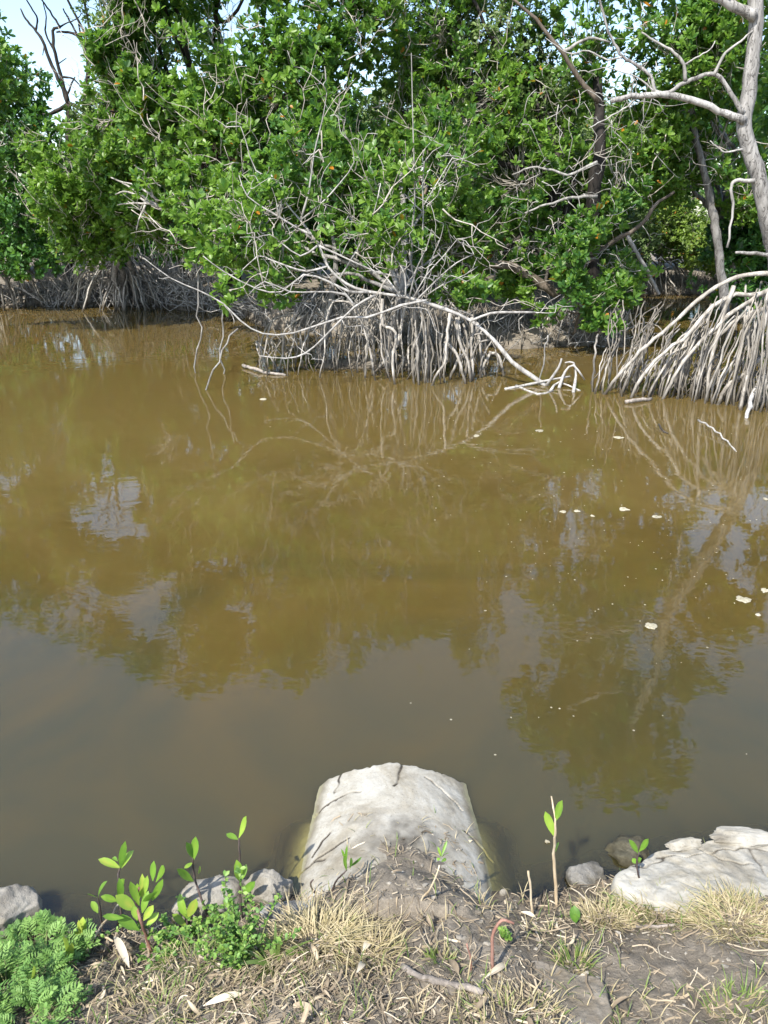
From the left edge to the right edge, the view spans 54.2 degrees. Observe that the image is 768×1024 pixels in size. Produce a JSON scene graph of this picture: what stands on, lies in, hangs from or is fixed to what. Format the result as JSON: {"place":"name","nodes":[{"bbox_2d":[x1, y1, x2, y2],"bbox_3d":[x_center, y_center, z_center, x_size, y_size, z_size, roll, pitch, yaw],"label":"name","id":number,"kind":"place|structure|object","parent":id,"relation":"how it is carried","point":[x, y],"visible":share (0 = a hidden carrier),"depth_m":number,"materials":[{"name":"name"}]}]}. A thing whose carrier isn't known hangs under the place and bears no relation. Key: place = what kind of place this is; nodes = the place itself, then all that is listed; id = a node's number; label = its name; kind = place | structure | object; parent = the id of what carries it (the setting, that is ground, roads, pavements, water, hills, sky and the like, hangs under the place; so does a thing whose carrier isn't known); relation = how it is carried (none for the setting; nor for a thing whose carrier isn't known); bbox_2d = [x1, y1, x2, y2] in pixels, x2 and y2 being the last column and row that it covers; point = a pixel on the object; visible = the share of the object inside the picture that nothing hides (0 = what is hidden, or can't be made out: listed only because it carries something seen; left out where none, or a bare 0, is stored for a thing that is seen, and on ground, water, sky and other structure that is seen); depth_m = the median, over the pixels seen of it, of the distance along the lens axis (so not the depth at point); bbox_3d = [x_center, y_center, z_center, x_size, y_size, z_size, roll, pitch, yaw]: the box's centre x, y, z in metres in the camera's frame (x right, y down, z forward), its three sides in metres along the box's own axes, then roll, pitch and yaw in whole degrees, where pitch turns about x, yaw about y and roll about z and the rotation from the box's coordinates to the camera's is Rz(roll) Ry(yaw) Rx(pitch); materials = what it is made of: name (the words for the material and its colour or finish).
{"place":"outdoors","nodes":[
{"label":"outdoors","id":0,"kind":"place"},
{"bbox_2d":[0,294,767,921],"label":"water","id":1,"kind":"structure","parent":0,"point":[230,598],"depth_m":4.21,"materials":[{"name":"liquid"}]},
{"bbox_2d":[0,884,41,940],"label":"rock","id":2,"kind":"object","parent":1,"relation":"in","point":[18,902],"visible":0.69,"depth_m":2.23,"materials":[{"name":"stone"}]},
{"bbox_2d":[205,328,237,389],"bbox_3d":[-1.995,-1.764,9.055,0.544,0.892,0.065,0,22,0],"label":"dead stick","id":3,"kind":"object","parent":1,"relation":"in","point":[226,344],"visible":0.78,"depth_m":9.00,"materials":[{"name":"grey wood"}]},
{"bbox_2d":[219,305,224,373],"bbox_3d":[-2.130,-2.216,9.892,0.138,1.109,0.105,0,22,0],"label":"dead stick","id":4,"kind":"object","parent":1,"relation":"in","point":[222,342],"visible":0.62,"depth_m":9.88,"materials":[{"name":"grey wood"}]},
{"bbox_2d":[242,364,285,375],"bbox_3d":[-1.667,-1.917,10.174,0.884,0.076,0.145,18,28,37],"label":"floating log","id":5,"kind":"object","parent":1,"relation":"on","point":[258,369],"visible":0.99,"depth_m":10.08,"materials":[{"name":"wood"}]},
{"bbox_2d":[143,50,573,385],"bbox_3d":[-0.235,-3.329,8.895,5.155,3.790,1.103,-1,22,-3],"label":"dead branch","id":6,"kind":"object","parent":1,"relation":"in","point":[490,337],"visible":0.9,"depth_m":8.95,"materials":[{"name":"grey wood"}]},
{"bbox_2d":[289,400,756,754],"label":"foam specks","id":7,"kind":"object","parent":1,"relation":"on","point":[578,538],"visible":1,"depth_m":4.84,"materials":[{"name":"white"}]},
{"bbox_2d":[539,335,548,378],"bbox_3d":[1.996,-1.849,9.460,0.104,0.744,0.057,3,22,8],"label":"dead stick","id":8,"kind":"object","parent":1,"relation":"in","point":[544,356],"visible":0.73,"depth_m":9.41,"materials":[{"name":"grey wood"}]},
{"bbox_2d":[504,358,584,393],"bbox_3d":[1.988,-1.641,9.098,1.029,0.358,0.519,0,22,0],"label":"driftwood snag","id":9,"kind":"object","parent":1,"relation":"on","point":[560,383],"visible":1,"depth_m":9.27,"materials":[{"name":"grey wood"}]},
{"bbox_2d":[564,861,606,887],"bbox_3d":[0.651,1.186,2.420,0.128,0.095,0.090,-5,22,-12],"label":"rock","id":10,"kind":"object","parent":1,"relation":"in","point":[590,872],"visible":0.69,"depth_m":2.41,"materials":[{"name":"stone"}]},
{"bbox_2d":[624,397,651,403],"bbox_3d":[2.905,-1.274,8.543,0.392,0.056,0.066,-10,24,-23],"label":"floating log","id":11,"kind":"object","parent":1,"relation":"on","point":[637,400],"visible":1,"depth_m":8.51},
{"bbox_2d":[645,622,656,628],"bbox_3d":[1.391,0.591,3.911,0.061,0.006,0.065,11,24,25],"label":"floating flake","id":12,"kind":"object","parent":1,"relation":"on","point":[650,625],"visible":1,"depth_m":3.90,"materials":[{"name":"plastic"}]},
{"bbox_2d":[697,419,736,451],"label":"floating twig","id":13,"kind":"object","parent":1,"relation":"in","point":[707,425],"visible":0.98,"depth_m":7.23,"materials":[{"name":"grey wood"}]},
{"bbox_2d":[736,595,751,602],"bbox_3d":[1.999,0.484,4.180,0.082,0.006,0.073,19,28,39],"label":"floating flake","id":14,"kind":"object","parent":1,"relation":"on","point":[743,599],"visible":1,"depth_m":4.17,"materials":[{"name":"plastic"}]},
{"bbox_2d":[744,372,765,417],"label":"dead branch","id":15,"kind":"object","parent":1,"relation":"in","point":[750,404],"visible":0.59,"depth_m":8.05,"materials":[{"name":"grey wood"}]},
{"bbox_2d":[0,223,767,1023],"bbox_3d":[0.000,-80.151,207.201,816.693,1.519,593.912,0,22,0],"label":"ground","id":16,"kind":"structure","parent":0,"point":[402,883],"depth_m":2.04,"materials":[{"name":"soil"}]},
{"bbox_2d":[0,34,59,194],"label":"mangrove tree","id":17,"kind":"object","parent":16,"relation":"on","point":[8,95],"visible":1,"depth_m":11.20,"materials":[{"name":"green plant"}]},
{"bbox_2d":[2,143,63,268],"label":"forest tree","id":18,"kind":"object","parent":16,"relation":"on","point":[34,238],"visible":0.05,"depth_m":21.73,"materials":[{"name":"green plant"}]},
{"bbox_2d":[0,9,73,309],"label":"mangrove tree","id":19,"kind":"object","parent":16,"relation":"on","point":[11,209],"visible":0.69,"depth_m":15.87,"materials":[{"name":"green plant"}]},
{"bbox_2d":[0,937,81,1023],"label":"feathery weed","id":20,"kind":"object","parent":16,"relation":"on","point":[60,958],"visible":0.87,"depth_m":1.99,"materials":[{"name":"green plant"}]},
{"bbox_2d":[0,966,93,1023],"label":"feathery weed","id":21,"kind":"object","parent":16,"relation":"on","point":[45,987],"visible":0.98,"depth_m":1.87,"materials":[{"name":"green plant"}]},
{"bbox_2d":[0,909,100,980],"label":"feathery weed","id":22,"kind":"object","parent":16,"relation":"on","point":[46,923],"visible":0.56,"depth_m":2.15,"materials":[{"name":"green plant"}]},
{"bbox_2d":[20,0,89,281],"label":"dead tree","id":23,"kind":"object","parent":16,"relation":"on","point":[65,92],"visible":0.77,"depth_m":17.58,"materials":[{"name":"grey plant"}]},
{"bbox_2d":[57,937,74,964],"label":"mangrove seedling","id":24,"kind":"object","parent":16,"relation":"on","point":[68,947],"visible":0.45,"depth_m":2.04,"materials":[{"name":"green plant"}]},
{"bbox_2d":[75,917,86,936],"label":"mangrove seedling","id":25,"kind":"object","parent":16,"relation":"on","point":[81,924],"visible":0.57,"depth_m":2.18,"materials":[{"name":"green plant"}]},
{"bbox_2d":[88,881,106,932],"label":"mangrove seedling","id":26,"kind":"object","parent":16,"relation":"on","point":[94,906],"visible":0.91,"depth_m":2.21,"materials":[{"name":"green plant"}]},
{"bbox_2d":[86,904,118,951],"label":"dry stalk","id":27,"kind":"object","parent":16,"relation":"on","point":[104,922],"visible":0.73,"depth_m":2.22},
{"bbox_2d":[4,113,212,311],"bbox_3d":[-5.215,-6.164,15.873,4.617,4.455,5.019,0,22,0],"label":"mangrove tree","id":28,"kind":"object","parent":16,"relation":"on","point":[85,185],"visible":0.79,"depth_m":14.45,"materials":[{"name":"green plant"}]},
{"bbox_2d":[98,841,133,932],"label":"mangrove seedling","id":29,"kind":"object","parent":16,"relation":"on","point":[123,858],"visible":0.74,"depth_m":2.22,"materials":[{"name":"green plant"}]},
{"bbox_2d":[114,936,129,967],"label":"dead leaf","id":30,"kind":"object","parent":16,"relation":"on","point":[121,947],"visible":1,"depth_m":2.10,"materials":[{"name":"plant"}]},
{"bbox_2d":[74,128,188,273],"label":"forest tree","id":31,"kind":"object","parent":16,"relation":"on","point":[142,229],"visible":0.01,"depth_m":21.44,"materials":[{"name":"green plant"}]},
{"bbox_2d":[101,861,164,952],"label":"mangrove seedling","id":32,"kind":"object","parent":16,"relation":"on","point":[124,901],"visible":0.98,"depth_m":2.10,"materials":[{"name":"green plant"}]},
{"bbox_2d":[60,0,223,278],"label":"olive green tree","id":33,"kind":"object","parent":16,"relation":"on","point":[172,47],"visible":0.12,"depth_m":16.56,"materials":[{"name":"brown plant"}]},
{"bbox_2d":[96,959,225,1023],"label":"grass tuft","id":34,"kind":"object","parent":16,"relation":"on","point":[149,996],"visible":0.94,"depth_m":1.90,"materials":[{"name":"plant"}]},
{"bbox_2d":[100,894,225,978],"bbox_3d":[-0.623,1.223,2.110,0.359,0.067,0.308,0,22,0],"label":"leafy weed","id":35,"kind":"object","parent":16,"relation":"on","point":[160,936],"visible":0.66,"depth_m":2.15,"materials":[{"name":"green plant"}]},
{"bbox_2d":[172,894,197,925],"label":"mangrove seedling","id":36,"kind":"object","parent":16,"relation":"on","point":[188,912],"visible":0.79,"depth_m":2.19,"materials":[{"name":"green plant"}]},
{"bbox_2d":[150,933,222,985],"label":"grass tuft","id":37,"kind":"object","parent":16,"relation":"on","point":[212,942],"visible":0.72,"depth_m":2.06,"materials":[{"name":"plant"}]},
{"bbox_2d":[177,837,208,916],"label":"mangrove seedling","id":38,"kind":"object","parent":16,"relation":"on","point":[192,848],"visible":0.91,"depth_m":2.18,"materials":[{"name":"green plant"}]},
{"bbox_2d":[171,874,247,922],"bbox_3d":[-0.532,1.212,2.314,0.231,0.176,0.125,0,22,0],"label":"rock","id":39,"kind":"object","parent":16,"relation":"on","point":[210,890],"visible":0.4,"depth_m":2.27,"materials":[{"name":"stone"}]},
{"bbox_2d":[132,62,329,280],"bbox_3d":[-3.893,-8.142,18.672,4.556,4.954,4.054,4,22,10],"label":"forest tree","id":40,"kind":"object","parent":16,"relation":"on","point":[148,254],"visible":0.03,"depth_m":18.05,"materials":[{"name":"green plant"}]},
{"bbox_2d":[52,0,412,306],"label":"mangrove tree","id":41,"kind":"object","parent":16,"relation":"on","point":[144,103],"visible":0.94,"depth_m":11.03,"materials":[{"name":"green plant"}]},
{"bbox_2d":[111,177,161,229],"bbox_3d":[-4.362,-5.481,13.314,0.859,0.920,0.070,0,22,0],"label":"dead spray","id":42,"kind":"object","parent":41,"relation":"attached to","point":[151,203],"visible":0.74,"depth_m":13.29,"materials":[{"name":"grey wood"}]},
{"bbox_2d":[171,865,301,972],"bbox_3d":[-0.379,1.121,1.968,0.274,0.216,0.236,19,28,39],"label":"leafy weed","id":43,"kind":"object","parent":16,"relation":"on","point":[229,944],"visible":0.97,"depth_m":1.98,"materials":[{"name":"green plant"}]},
{"bbox_2d":[226,816,254,918],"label":"mangrove seedling","id":44,"kind":"object","parent":16,"relation":"on","point":[249,886],"visible":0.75,"depth_m":2.22,"materials":[{"name":"green plant"}]},
{"bbox_2d":[244,869,292,905],"bbox_3d":[-0.358,1.171,2.330,0.150,0.134,0.112,0,22,0],"label":"rock","id":45,"kind":"object","parent":16,"relation":"on","point":[270,879],"visible":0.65,"depth_m":2.29,"materials":[{"name":"stone"}]},
{"bbox_2d":[225,920,311,987],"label":"grass tuft","id":46,"kind":"object","parent":16,"relation":"on","point":[276,950],"visible":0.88,"depth_m":1.96,"materials":[{"name":"plant"}]},
{"bbox_2d":[259,899,316,921],"bbox_3d":[-0.270,1.205,2.249,0.209,0.070,0.098,0,22,0],"label":"rock","id":47,"kind":"object","parent":16,"relation":"on","point":[264,912],"visible":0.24,"depth_m":2.23,"materials":[{"name":"grey stone"}]},
{"bbox_2d":[219,63,363,280],"bbox_3d":[-2.243,-8.266,18.758,4.809,5.229,4.279,-5,22,-12],"label":"forest tree","id":48,"kind":"object","parent":16,"relation":"on","point":[272,128],"visible":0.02,"depth_m":17.48,"materials":[{"name":"green plant"}]},
{"bbox_2d":[218,879,409,1000],"bbox_3d":[-0.179,1.137,2.040,0.530,0.147,0.450,0,22,0],"label":"grass tuft","id":49,"kind":"object","parent":16,"relation":"on","point":[312,917],"visible":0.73,"depth_m":2.06,"materials":[{"name":"plant"}]},
{"bbox_2d":[0,231,648,346],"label":"brushwood","id":50,"kind":"object","parent":16,"relation":"on","point":[191,281],"visible":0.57,"depth_m":16.71,"materials":[{"name":"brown wood"}]},
{"bbox_2d":[123,47,551,385],"bbox_3d":[-0.513,-3.805,9.855,5.458,4.038,3.176,-5,22,-12],"label":"mangrove tree","id":51,"kind":"object","parent":16,"relation":"on","point":[227,221],"visible":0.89,"depth_m":9.86,"materials":[{"name":"green plant"}]},
{"bbox_2d":[194,254,202,372],"bbox_3d":[-2.436,-2.563,9.821,0.266,1.804,0.081,0,22,0],"label":"dead stick","id":52,"kind":"object","parent":51,"relation":"hanging from","point":[196,315],"visible":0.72,"depth_m":9.83,"materials":[{"name":"grey wood"}]},
{"bbox_2d":[263,74,423,288],"bbox_3d":[-0.625,-7.105,16.768,4.249,4.512,3.014,16,27,35],"label":"forest tree","id":53,"kind":"object","parent":16,"relation":"on","point":[374,100],"visible":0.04,"depth_m":15.73,"materials":[{"name":"green plant"}]},
{"bbox_2d":[331,847,361,891],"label":"mangrove seedling","id":54,"kind":"object","parent":16,"relation":"on","point":[345,860],"visible":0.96,"depth_m":2.19,"materials":[{"name":"green plant"}]},
{"bbox_2d":[267,83,438,298],"bbox_3d":[-0.806,-6.345,15.365,3.378,4.128,3.797,-4,22,-11],"label":"forest tree","id":55,"kind":"object","parent":16,"relation":"on","point":[311,222],"visible":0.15,"depth_m":14.97,"materials":[{"name":"green plant"}]},
{"bbox_2d":[310,907,424,982],"bbox_3d":[-0.039,1.135,1.963,0.318,0.104,0.277,0,22,0],"label":"grass tuft","id":56,"kind":"object","parent":16,"relation":"on","point":[393,937],"visible":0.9,"depth_m":1.99,"materials":[{"name":"plant"}]},
{"bbox_2d":[1,268,764,349],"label":"pneumatophores","id":57,"kind":"object","parent":16,"relation":"on","point":[705,278],"visible":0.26,"depth_m":13.89,"materials":[{"name":"brown plant"}]},
{"bbox_2d":[0,805,767,1023],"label":"straw litter","id":58,"kind":"object","parent":16,"relation":"on","point":[238,1013],"visible":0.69,"depth_m":1.92,"materials":[{"name":"plant"}]},
{"bbox_2d":[203,991,240,1005],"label":"dead leaf","id":59,"kind":"object","parent":58,"relation":"on","point":[222,997],"visible":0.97,"depth_m":1.86,"materials":[{"name":"plant"}]},
{"bbox_2d":[294,1001,313,1010],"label":"dead leaf","id":60,"kind":"object","parent":58,"relation":"on","point":[304,1004],"visible":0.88,"depth_m":1.77,"materials":[{"name":"plant"}]},
{"bbox_2d":[400,963,483,995],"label":"fallen branch","id":61,"kind":"object","parent":58,"relation":"on","point":[434,981],"visible":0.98,"depth_m":1.83,"materials":[{"name":"wood"}]},
{"bbox_2d":[8,166,766,248],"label":"forest","id":62,"kind":"object","parent":16,"relation":"on","point":[44,227],"depth_m":37.56,"materials":[{"name":"green plant"}]},
{"bbox_2d":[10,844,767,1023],"bbox_3d":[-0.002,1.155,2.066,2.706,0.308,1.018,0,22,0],"label":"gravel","id":63,"kind":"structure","parent":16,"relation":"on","point":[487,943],"depth_m":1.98,"materials":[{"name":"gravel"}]},
{"bbox_2d":[280,762,517,904],"bbox_3d":[0.035,1.382,2.263,0.905,0.631,1.384,0,22,0],"label":"culvert pipe","id":64,"kind":"object","parent":16,"relation":"on","point":[388,796],"visible":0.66,"depth_m":2.55,"materials":[{"name":"concrete"}]},
{"bbox_2d":[379,67,461,265],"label":"forest tree","id":65,"kind":"object","parent":16,"relation":"on","point":[428,187],"visible":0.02,"depth_m":20.19,"materials":[{"name":"green plant"}]},
{"bbox_2d":[421,841,447,900],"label":"mangrove seedling","id":66,"kind":"object","parent":16,"relation":"on","point":[438,859],"visible":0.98,"depth_m":2.04,"materials":[{"name":"green plant"}]},
{"bbox_2d":[418,939,462,966],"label":"grass tuft","id":67,"kind":"object","parent":16,"relation":"on","point":[433,956],"visible":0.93,"depth_m":1.93,"materials":[{"name":"plant"}]},
{"bbox_2d":[448,959,458,973],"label":"dead leaf","id":68,"kind":"object","parent":67,"relation":"on","point":[454,964],"visible":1,"depth_m":1.89,"materials":[{"name":"plant"}]},
{"bbox_2d":[381,0,593,304],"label":"olive green tree","id":69,"kind":"object","parent":16,"relation":"on","point":[472,36],"visible":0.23,"depth_m":12.34,"materials":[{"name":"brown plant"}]},
{"bbox_2d":[485,963,505,977],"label":"dead leaf","id":70,"kind":"object","parent":16,"relation":"on","point":[498,967],"visible":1,"depth_m":1.87,"materials":[{"name":"plant"}]},
{"bbox_2d":[490,918,513,968],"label":"red stem","id":71,"kind":"object","parent":16,"relation":"on","point":[499,922],"visible":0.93,"depth_m":1.84,"materials":[{"name":"plant"}]},
{"bbox_2d":[498,926,511,941],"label":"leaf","id":72,"kind":"object","parent":16,"relation":"on","point":[503,933],"visible":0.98,"depth_m":2.02,"materials":[{"name":"green plant"}]},
{"bbox_2d":[413,71,608,279],"bbox_3d":[2.439,-7.007,15.991,3.192,4.778,4.499,-11,24,-26],"label":"forest tree","id":73,"kind":"object","parent":16,"relation":"on","point":[579,175],"visible":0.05,"depth_m":15.10,"materials":[{"name":"green plant"}]},
{"bbox_2d":[448,971,579,1023],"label":"grass tuft","id":74,"kind":"object","parent":16,"relation":"on","point":[521,991],"visible":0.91,"depth_m":1.79,"materials":[{"name":"plant"}]},
{"bbox_2d":[355,0,686,345],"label":"mangrove tree","id":75,"kind":"object","parent":16,"relation":"on","point":[537,206],"visible":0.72,"depth_m":11.78,"materials":[{"name":"green plant"}]},
{"bbox_2d":[415,73,633,265],"bbox_3d":[3.153,-8.267,18.570,4.279,5.229,4.809,-14,26,-32],"label":"forest tree","id":76,"kind":"object","parent":16,"relation":"on","point":[511,248],"depth_m":18.41,"materials":[{"name":"green plant"}]},
{"bbox_2d":[527,871,533,913],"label":"dry stalk","id":77,"kind":"object","parent":16,"relation":"on","point":[531,903],"visible":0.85,"depth_m":2.21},
{"bbox_2d":[544,796,562,904],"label":"mangrove seedling","id":78,"kind":"object","parent":16,"relation":"on","point":[550,823],"visible":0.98,"depth_m":2.21,"materials":[{"name":"green plant"}]},
{"bbox_2d":[531,961,612,1023],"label":"rock","id":79,"kind":"object","parent":16,"relation":"on","point":[597,1010],"visible":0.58,"depth_m":1.85,"materials":[{"name":"stone"}]},
{"bbox_2d":[543,932,606,977],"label":"grass tuft","id":80,"kind":"object","parent":16,"relation":"on","point":[576,954],"visible":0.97,"depth_m":2.00,"materials":[{"name":"plant"}]},
{"bbox_2d":[570,905,579,924],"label":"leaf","id":81,"kind":"object","parent":16,"relation":"on","point":[574,909],"visible":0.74,"depth_m":2.18,"materials":[{"name":"green plant"}]},
{"bbox_2d":[557,73,628,214],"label":"forest tree","id":82,"kind":"object","parent":16,"relation":"on","point":[605,90],"visible":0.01,"depth_m":19.48,"materials":[{"name":"green plant"}]},
{"bbox_2d":[529,201,663,340],"bbox_3d":[3.278,-3.514,11.307,1.974,2.159,1.506,-5,22,-12],"label":"mangrove bush","id":83,"kind":"object","parent":16,"relation":"on","point":[583,235],"visible":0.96,"depth_m":11.16,"materials":[{"name":"green plant"}]},
{"bbox_2d":[540,98,668,279],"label":"forest tree","id":84,"kind":"object","parent":16,"relation":"on","point":[640,231],"visible":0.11,"depth_m":15.88,"materials":[{"name":"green plant"}]},
{"bbox_2d":[563,887,648,936],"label":"grass tuft","id":85,"kind":"object","parent":16,"relation":"on","point":[593,911],"visible":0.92,"depth_m":2.21,"materials":[{"name":"plant"}]},
{"bbox_2d":[603,834,648,872],"bbox_3d":[0.829,1.164,2.547,0.200,0.113,0.160,0,22,0],"label":"rock","id":86,"kind":"object","parent":16,"relation":"on","point":[620,850],"visible":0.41,"depth_m":2.52,"materials":[{"name":"stone"}]},
{"bbox_2d":[570,137,717,295],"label":"mangrove tree","id":87,"kind":"object","parent":16,"relation":"on","point":[645,243],"visible":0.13,"depth_m":19.26,"materials":[{"name":"green plant"}]},
{"bbox_2d":[636,923,676,928],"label":"dry stalk","id":88,"kind":"object","parent":16,"relation":"on","point":[654,926],"visible":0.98,"depth_m":2.14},
{"bbox_2d":[546,0,767,412],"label":"mangrove tree","id":89,"kind":"object","parent":16,"relation":"on","point":[753,12],"visible":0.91,"depth_m":8.34,"materials":[{"name":"grey plant"}]},
{"bbox_2d":[596,870,720,943],"bbox_3d":[0.814,1.160,2.229,0.378,0.130,0.329,0,22,0],"label":"grass tuft","id":90,"kind":"object","parent":16,"relation":"on","point":[626,905],"visible":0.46,"depth_m":2.20,"materials":[{"name":"plant"}]},
{"bbox_2d":[608,81,721,260],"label":"forest tree","id":91,"kind":"object","parent":16,"relation":"on","point":[693,196],"depth_m":22.70,"materials":[{"name":"green plant"}]},
{"bbox_2d":[582,0,767,313],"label":"mangrove tree","id":92,"kind":"object","parent":16,"relation":"on","point":[681,132],"visible":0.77,"depth_m":12.21,"materials":[{"name":"green plant"}]},
{"bbox_2d":[610,840,767,915],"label":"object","id":93,"kind":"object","parent":16,"relation":"on","point":[736,864],"depth_m":2.33,"materials":[{"name":"stone"}]},
{"bbox_2d":[629,839,648,877],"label":"mangrove seedling","id":94,"kind":"object","parent":93,"relation":"on","point":[644,844],"visible":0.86,"depth_m":2.29,"materials":[{"name":"green plant"}]},
{"bbox_2d":[664,837,701,850],"bbox_3d":[0.985,1.088,2.465,0.124,0.036,0.049,-5,22,-11],"label":"rock","id":95,"kind":"object","parent":93,"relation":"on","point":[683,844],"visible":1,"depth_m":2.45,"materials":[{"name":"stone"}]},
{"bbox_2d":[709,826,767,848],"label":"rock","id":96,"kind":"object","parent":93,"relation":"on","point":[747,837],"visible":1,"depth_m":2.48,"materials":[{"name":"stone"}]},
{"bbox_2d":[646,198,738,280],"bbox_3d":[8.167,-6.861,19.259,2.797,2.234,2.512,-6,22,-15],"label":"lime bush","id":97,"kind":"object","parent":16,"relation":"on","point":[689,239],"visible":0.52,"depth_m":18.76,"materials":[{"name":"green plant"}]},
{"bbox_2d":[632,49,767,258],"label":"forest tree","id":98,"kind":"object","parent":16,"relation":"on","point":[732,124],"visible":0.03,"depth_m":20.18,"materials":[{"name":"green plant"}]},
{"bbox_2d":[659,875,767,952],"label":"grass tuft","id":99,"kind":"object","parent":16,"relation":"on","point":[749,902],"visible":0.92,"depth_m":2.15,"materials":[{"name":"plant"}]},
{"bbox_2d":[684,206,767,312],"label":"mangrove tree","id":100,"kind":"object","parent":16,"relation":"on","point":[745,238],"visible":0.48,"depth_m":13.93,"materials":[{"name":"green plant"}]},
{"bbox_2d":[695,965,767,1023],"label":"grass tuft","id":101,"kind":"object","parent":16,"relation":"on","point":[753,993],"visible":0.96,"depth_m":1.82,"materials":[{"name":"plant"}]},
{"bbox_2d":[0,0,767,215],"label":"sky","id":102,"kind":"structure","parent":0,"point":[26,37],"materials":[{"name":"white"}]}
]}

